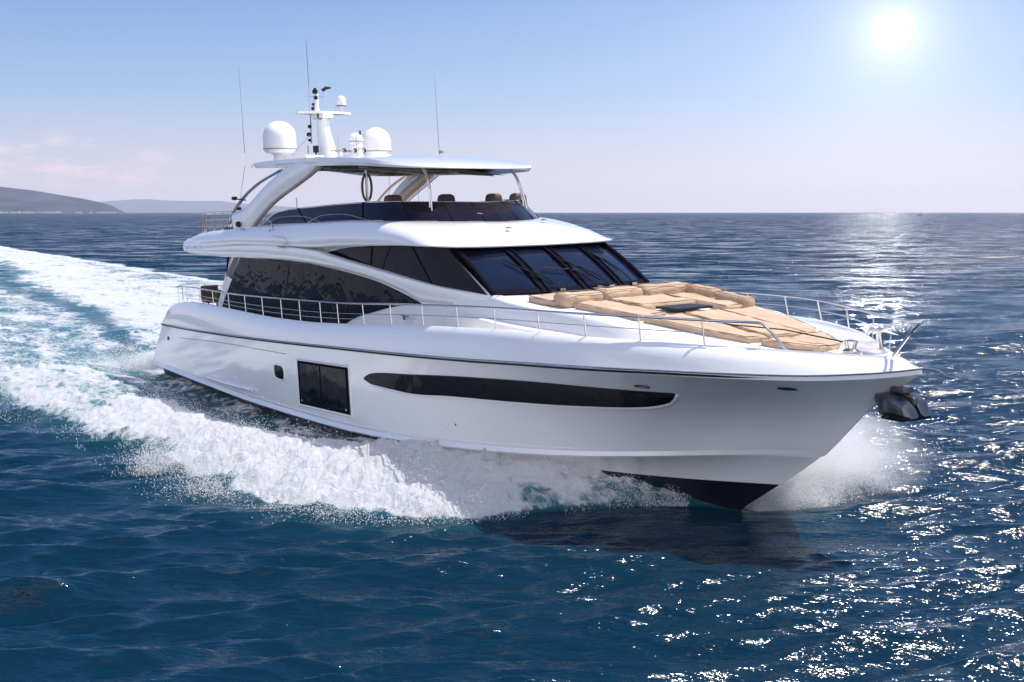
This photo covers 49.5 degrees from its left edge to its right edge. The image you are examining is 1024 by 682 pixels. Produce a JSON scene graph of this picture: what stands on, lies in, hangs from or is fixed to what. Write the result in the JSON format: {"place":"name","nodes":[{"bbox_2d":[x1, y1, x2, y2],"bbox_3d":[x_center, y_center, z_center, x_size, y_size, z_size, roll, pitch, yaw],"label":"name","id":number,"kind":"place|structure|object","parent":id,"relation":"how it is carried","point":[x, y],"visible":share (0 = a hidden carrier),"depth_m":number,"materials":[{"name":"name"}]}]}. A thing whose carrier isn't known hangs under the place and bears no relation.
{"place":"outdoors","nodes":[
{"label":"outdoors","id":0,"kind":"place"},
{"bbox_2d":[0,187,124,212],"bbox_3d":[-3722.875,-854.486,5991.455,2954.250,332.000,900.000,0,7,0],"label":"headland","id":1,"kind":"structure","parent":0,"point":[17,200],"depth_m":6099.45,"materials":[{"name":"blue"}]},
{"bbox_2d":[0,211,115,212],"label":"shoreline rocks","id":2,"kind":"object","parent":1,"relation":"on","point":[57,212],"visible":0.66,"depth_m":5564.88,"materials":[{"name":"grey stone"}]},
{"bbox_2d":[101,199,299,212],"bbox_3d":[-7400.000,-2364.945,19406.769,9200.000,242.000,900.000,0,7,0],"label":"distant hills","id":3,"kind":"structure","parent":0,"point":[146,206],"depth_m":19350.34,"materials":[{"name":"blue"}]},
{"bbox_2d":[215,290,220,304],"bbox_3d":[-9.127,-1.193,35.651,0.600,0.890,0.670,-6,9,-34],"label":"deck chair","id":4,"kind":"object","parent":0,"point":[217,295],"visible":0.13,"depth_m":35.66,"materials":[{"name":"brown wicker"}]},
{"bbox_2d":[0,213,1023,681],"bbox_3d":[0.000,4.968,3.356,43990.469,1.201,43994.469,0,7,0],"label":"sea","id":5,"kind":"structure","parent":0,"point":[108,575],"depth_m":19.31,"materials":[{"name":"liquid"}]},
{"bbox_2d":[46,331,161,372],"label":"stern spray","id":6,"kind":"object","parent":5,"relation":"on","point":[147,365],"visible":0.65,"depth_m":40.10,"materials":[{"name":"white liquid"}]},
{"bbox_2d":[0,328,370,474],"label":"wake spray","id":7,"kind":"object","parent":5,"relation":"on","point":[69,375],"visible":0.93,"depth_m":29.41,"materials":[{"name":"white liquid"}]},
{"bbox_2d":[95,405,692,527],"bbox_3d":[-2.836,2.071,21.816,12.442,1.752,6.177,3,7,25],"label":"bow spray","id":8,"kind":"object","parent":5,"relation":"on","point":[199,473],"visible":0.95,"depth_m":20.76,"materials":[{"name":"white liquid"}]},
{"bbox_2d":[151,44,923,510],"bbox_3d":[-2.199,-2.728,28.605,6.086,11.400,29.612,-6,9,-34],"label":"motor yacht","id":9,"kind":"object","parent":5,"relation":"on","point":[423,316],"visible":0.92,"depth_m":23.60,"materials":[{"name":"white plastic"}]},
{"bbox_2d":[200,285,217,303],"bbox_3d":[-10.094,-1.412,37.399,0.600,0.890,0.670,-6,9,-34],"label":"deck chair","id":10,"kind":"object","parent":9,"relation":"on","point":[206,293],"visible":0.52,"depth_m":37.45,"materials":[{"name":"brown wicker"}]},
{"bbox_2d":[222,258,420,322],"bbox_3d":[-5.577,-1.210,29.674,0.169,1.796,12.457,-5,8,-34],"label":"salon window","id":11,"kind":"structure","parent":9,"relation":"in","point":[256,277],"depth_m":29.56,"materials":[{"name":"black glass"}]},
{"bbox_2d":[296,358,352,417],"bbox_3d":[-4.700,1.126,27.588,0.105,1.440,3.112,-6,9,-34],"label":"hull window","id":12,"kind":"structure","parent":9,"relation":"in","point":[322,386],"depth_m":27.47,"materials":[{"name":"black glass"}]},
{"bbox_2d":[383,195,402,220],"bbox_3d":[-2.813,-3.070,27.456,0.600,1.095,0.670,-6,9,-34],"label":"helm seat","id":13,"kind":"object","parent":9,"relation":"on","point":[393,198],"visible":0.2,"depth_m":27.50,"materials":[{"name":"brown leather"}]},
{"bbox_2d":[329,246,486,294],"bbox_3d":[-2.615,-1.746,25.434,0.100,0.947,7.307,-5,8,-35],"label":"wheelhouse window","id":14,"kind":"structure","parent":9,"relation":"in","point":[438,266],"depth_m":24.63,"materials":[{"name":"black glass"}]},
{"bbox_2d":[437,194,454,200],"bbox_3d":[-1.543,-3.200,28.317,0.600,1.095,0.670,-6,9,-34],"label":"helm seat","id":15,"kind":"object","parent":9,"relation":"on","point":[446,197],"visible":0.11,"depth_m":28.37,"materials":[{"name":"brown leather"}]},
{"bbox_2d":[485,193,501,201],"bbox_3d":[-0.333,-3.293,28.898,0.600,1.095,0.670,-6,9,-34],"label":"helm seat","id":16,"kind":"object","parent":9,"relation":"on","point":[493,197],"visible":0.16,"depth_m":28.95,"materials":[{"name":"brown leather"}]},
{"bbox_2d":[364,373,677,409],"bbox_3d":[-0.512,0.965,22.016,0.751,0.932,9.282,-6,9,-43],"label":"hull window","id":17,"kind":"structure","parent":9,"relation":"in","point":[437,386],"depth_m":21.12,"materials":[{"name":"black glass"}]},
{"bbox_2d":[509,193,539,220],"bbox_3d":[0.293,-3.175,27.940,0.600,1.095,0.670,-6,9,-34],"label":"helm seat","id":18,"kind":"object","parent":9,"relation":"on","point":[515,196],"visible":0.12,"depth_m":27.95,"materials":[{"name":"brown leather"}]},
{"bbox_2d":[528,293,556,306],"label":"sofa cushion","id":19,"kind":"object","parent":9,"relation":"on","point":[545,299],"visible":0.52,"depth_m":21.82,"materials":[{"name":"beige fabric"}]},
{"bbox_2d":[552,289,603,307],"bbox_3d":[1.300,-0.810,21.587,0.981,0.310,0.497,-6,9,-34],"label":"bolster cushion","id":20,"kind":"object","parent":9,"relation":"on","point":[566,299],"visible":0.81,"depth_m":21.35,"materials":[{"name":"beige fabric"}]},
{"bbox_2d":[594,285,644,300],"bbox_3d":[2.137,-0.911,22.155,0.998,0.340,0.492,-6,9,-34],"label":"bolster cushion","id":21,"kind":"object","parent":9,"relation":"on","point":[622,291],"visible":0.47,"depth_m":21.95,"materials":[{"name":"beige fabric"}]},
{"bbox_2d":[575,299,665,320],"bbox_3d":[2.002,-0.571,20.701,0.797,0.260,1.786,-6,9,-34],"label":"sofa cushion","id":22,"kind":"object","parent":9,"relation":"on","point":[606,306],"visible":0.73,"depth_m":20.58,"materials":[{"name":"beige fabric"}]},
{"bbox_2d":[609,294,695,308],"bbox_3d":[2.737,-0.740,21.639,1.432,0.227,1.034,-6,9,-34],"label":"sofa cushion","id":23,"kind":"object","parent":9,"relation":"on","point":[653,301],"visible":0.62,"depth_m":21.46,"materials":[{"name":"beige fabric"}]},
{"bbox_2d":[632,281,692,295],"bbox_3d":[3.101,-1.017,22.813,1.304,0.344,0.496,-6,9,-34],"label":"bolster cushion","id":24,"kind":"object","parent":9,"relation":"on","point":[674,287],"visible":0.41,"depth_m":22.58,"materials":[{"name":"beige fabric"}]},
{"bbox_2d":[656,303,712,310],"bbox_3d":[3.244,-0.640,20.902,0.900,0.040,0.600,-6,9,-34],"label":"table","id":25,"kind":"object","parent":9,"relation":"on","point":[682,307],"visible":1,"depth_m":20.79,"materials":[{"name":"grey glass"}]},
{"bbox_2d":[686,284,722,297],"bbox_3d":[3.915,-0.957,22.510,0.365,0.358,0.866,-6,9,-34],"label":"bolster cushion","id":26,"kind":"object","parent":9,"relation":"on","point":[707,290],"visible":0.52,"depth_m":22.36,"materials":[{"name":"beige fabric"}]},
{"bbox_2d":[666,292,743,309],"bbox_3d":[3.891,-0.770,21.970,0.804,0.272,1.779,-6,9,-34],"label":"sofa cushion","id":27,"kind":"object","parent":9,"relation":"on","point":[715,303],"visible":0.56,"depth_m":21.61,"materials":[{"name":"beige fabric"}]},
{"bbox_2d":[643,313,767,342],"bbox_3d":[3.318,-0.204,19.191,0.972,0.359,2.105,-6,9,-34],"label":"sun pad","id":28,"kind":"object","parent":9,"relation":"on","point":[724,331],"visible":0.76,"depth_m":19.07,"materials":[{"name":"beige fabric"}]},
{"bbox_2d":[716,290,754,307],"bbox_3d":[4.371,-0.793,21.722,0.333,0.359,0.932,-4,8,-31],"label":"bolster cushion","id":29,"kind":"object","parent":9,"relation":"on","point":[748,300],"visible":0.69,"depth_m":21.56,"materials":[{"name":"beige fabric"}]},
{"bbox_2d":[685,308,803,338],"bbox_3d":[4.105,-0.284,19.693,0.912,0.373,2.154,-6,9,-34],"label":"sun pad","id":30,"kind":"object","parent":9,"relation":"on","point":[718,314],"visible":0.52,"depth_m":19.77,"materials":[{"name":"beige fabric"}]},
{"bbox_2d":[723,305,815,333],"bbox_3d":[4.855,-0.370,20.237,0.987,0.346,2.100,-6,9,-34],"label":"sun pad","id":31,"kind":"object","parent":9,"relation":"on","point":[764,314],"visible":0.52,"depth_m":20.24,"materials":[{"name":"beige fabric"}]},
{"bbox_2d":[760,331,841,351],"bbox_3d":[4.985,0.042,18.442,1.531,0.221,0.911,-6,9,-34],"label":"sun pad","id":32,"kind":"object","parent":9,"relation":"on","point":[808,343],"visible":0.92,"depth_m":18.25,"materials":[{"name":"beige fabric"}]},
{"bbox_2d":[874,385,930,421],"bbox_3d":[5.986,0.950,17.105,0.662,0.581,0.771,-6,9,-34],"label":"anchor","id":33,"kind":"object","parent":9,"relation":"attached to","point":[904,403],"visible":0.97,"depth_m":16.92,"materials":[{"name":"metal"}]},
{"bbox_2d":[746,297,957,511],"bbox_3d":[7.770,-0.019,25.816,12.558,4.869,7.750,-5,8,-35],"label":"bow spray","id":34,"kind":"object","parent":5,"relation":"on","point":[789,496],"visible":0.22,"depth_m":21.09,"materials":[{"name":"white liquid"}]},
{"bbox_2d":[0,0,1023,212],"label":"sky","id":35,"kind":"structure","parent":0,"point":[612,106],"materials":[{"name":"blue"}]}
]}

